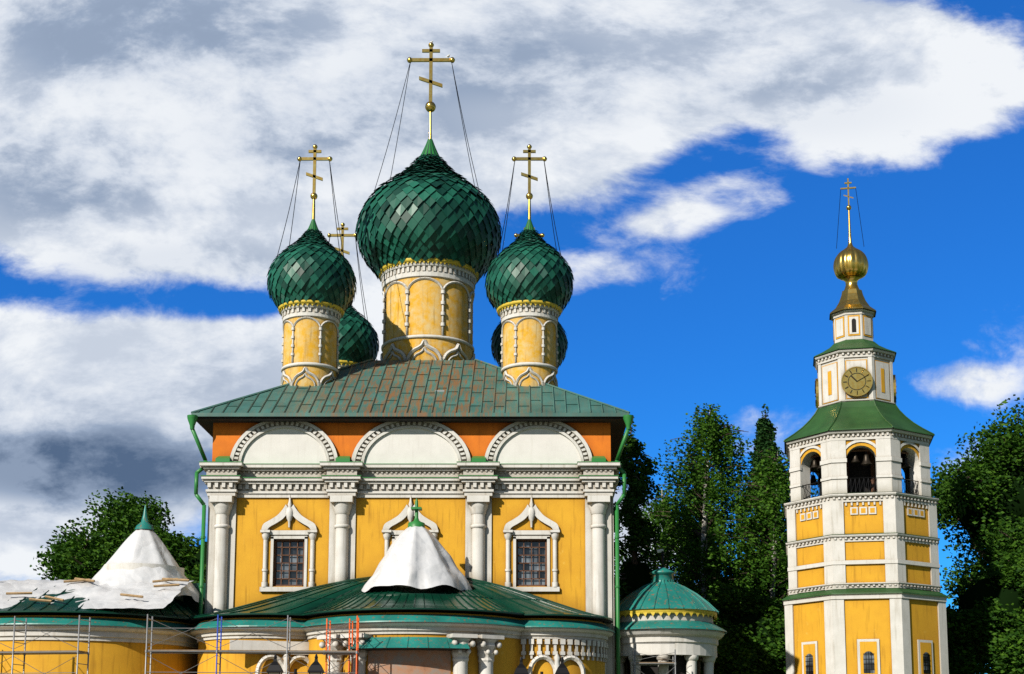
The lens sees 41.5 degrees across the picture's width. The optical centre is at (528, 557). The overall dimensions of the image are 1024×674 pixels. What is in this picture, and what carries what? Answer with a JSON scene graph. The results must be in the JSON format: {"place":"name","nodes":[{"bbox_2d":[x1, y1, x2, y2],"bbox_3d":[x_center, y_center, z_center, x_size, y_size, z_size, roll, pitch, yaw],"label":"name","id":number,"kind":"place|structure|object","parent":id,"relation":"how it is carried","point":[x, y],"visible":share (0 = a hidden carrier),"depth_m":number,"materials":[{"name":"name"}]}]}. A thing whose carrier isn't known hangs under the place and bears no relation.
{"place":"outdoors","nodes":[
{"label":"outdoors","id":0,"kind":"place"},
{"bbox_2d":[0,615,90,673],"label":"scaffold","id":1,"kind":"structure","parent":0,"point":[24,652],"depth_m":59.07,"materials":[{"name":"silver metal"}]},
{"bbox_2d":[0,505,205,673],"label":"side chapel","id":2,"kind":"structure","parent":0,"point":[128,587],"depth_m":63.79,"materials":[{"name":"white fabric"}]},
{"bbox_2d":[187,41,633,673],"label":"cathedral","id":3,"kind":"structure","parent":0,"point":[339,451],"depth_m":68.79,"materials":[{"name":"yellow paint"}]},
{"bbox_2d":[0,0,1023,673],"label":"sky","id":4,"kind":"structure","parent":0,"point":[700,154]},
{"bbox_2d":[782,178,948,673],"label":"bell tower","id":5,"kind":"structure","parent":0,"point":[865,595],"depth_m":79.64,"materials":[{"name":"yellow paint"}]},
{"bbox_3d":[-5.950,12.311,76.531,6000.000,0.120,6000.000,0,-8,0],"label":"ground","id":6,"kind":"structure","parent":0,"visible":0},
{"bbox_2d":[30,486,197,580],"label":"lime","id":7,"kind":"object","parent":6,"relation":"on","point":[74,555],"visible":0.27,"depth_m":97.29,"materials":[{"name":"green plant"}]},
{"bbox_2d":[162,531,206,582],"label":"lime","id":8,"kind":"object","parent":6,"relation":"on","point":[190,563],"visible":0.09,"depth_m":96.38,"materials":[{"name":"green plant"}]},
{"bbox_2d":[145,614,358,673],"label":"scaffold","id":9,"kind":"object","parent":6,"relation":"on","point":[287,652],"visible":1,"depth_m":58.67,"materials":[{"name":"silver metal"}]},
{"bbox_2d":[325,619,352,673],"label":"scaffold","id":10,"kind":"object","parent":6,"relation":"on","point":[330,643],"visible":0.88,"depth_m":59.33,"materials":[{"name":"orange metal"}]},
{"bbox_2d":[189,499,614,673],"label":"apse","id":11,"kind":"structure","parent":6,"relation":"on","point":[417,569],"depth_m":62.95,"materials":[{"name":"yellow paint"}]},
{"bbox_2d":[266,654,323,673],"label":"lamp","id":12,"kind":"object","parent":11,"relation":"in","point":[275,667],"visible":1,"depth_m":40.78,"materials":[{"name":"black metal"}]},
{"bbox_2d":[514,657,569,673],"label":"lamp","id":13,"kind":"object","parent":6,"relation":"on","point":[522,669],"visible":1,"depth_m":40.76,"materials":[{"name":"black metal"}]},
{"bbox_2d":[614,505,624,605],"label":"tree","id":14,"kind":"object","parent":6,"relation":"on","point":[620,528],"visible":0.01,"depth_m":102.76,"materials":[{"name":"green plant"}]},
{"bbox_2d":[613,417,682,600],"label":"tree","id":15,"kind":"object","parent":6,"relation":"on","point":[635,571],"visible":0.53,"depth_m":95.49,"materials":[{"name":"green plant"}]},
{"bbox_2d":[632,643,675,673],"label":"scaffold","id":16,"kind":"object","parent":6,"relation":"on","point":[672,663],"visible":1,"depth_m":66.86,"materials":[{"name":"silver metal"}]},
{"bbox_2d":[619,481,720,590],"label":"birch","id":17,"kind":"object","parent":6,"relation":"on","point":[648,509],"visible":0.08,"depth_m":107.86,"materials":[{"name":"green plant"}]},
{"bbox_2d":[614,549,726,673],"bbox_3d":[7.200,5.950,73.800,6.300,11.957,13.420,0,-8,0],"label":"rotunda","id":18,"kind":"structure","parent":6,"relation":"on","point":[662,607],"depth_m":68.48,"materials":[{"name":"white paint"}]},
{"bbox_2d":[673,462,729,584],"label":"tree","id":19,"kind":"object","parent":6,"relation":"on","point":[701,525],"visible":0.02,"depth_m":116.56,"materials":[{"name":"green plant"}]},
{"bbox_2d":[644,403,779,621],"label":"birch","id":20,"kind":"object","parent":6,"relation":"on","point":[716,442],"visible":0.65,"depth_m":101.33,"materials":[{"name":"green plant"}]},
{"bbox_2d":[701,620,749,673],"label":"lime","id":21,"kind":"object","parent":6,"relation":"on","point":[722,651],"visible":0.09,"depth_m":86.59,"materials":[{"name":"green plant"}]},
{"bbox_2d":[697,548,788,624],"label":"lime","id":22,"kind":"object","parent":6,"relation":"on","point":[785,583],"visible":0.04,"depth_m":99.84,"materials":[{"name":"green plant"}]},
{"bbox_2d":[701,578,785,673],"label":"lime","id":23,"kind":"object","parent":6,"relation":"on","point":[759,623],"visible":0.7,"depth_m":88.57,"materials":[{"name":"green plant"}]},
{"bbox_2d":[724,404,788,576],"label":"spruce","id":24,"kind":"object","parent":6,"relation":"on","point":[765,433],"visible":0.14,"depth_m":110.15,"materials":[{"name":"green plant"}]},
{"bbox_2d":[702,442,817,623],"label":"birch","id":25,"kind":"object","parent":6,"relation":"on","point":[775,490],"visible":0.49,"depth_m":98.52,"materials":[{"name":"green plant"}]},
{"bbox_2d":[930,394,1023,605],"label":"lime","id":26,"kind":"object","parent":6,"relation":"on","point":[981,500],"visible":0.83,"depth_m":98.30,"materials":[{"name":"green plant"}]},
{"bbox_2d":[946,545,1023,673],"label":"lime","id":27,"kind":"object","parent":6,"relation":"on","point":[985,618],"visible":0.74,"depth_m":87.84,"materials":[{"name":"green plant"}]},
{"bbox_2d":[1016,565,1023,595],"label":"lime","id":28,"kind":"object","parent":6,"relation":"on","point":[1021,585],"visible":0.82,"depth_m":87.80,"materials":[{"name":"green plant"}]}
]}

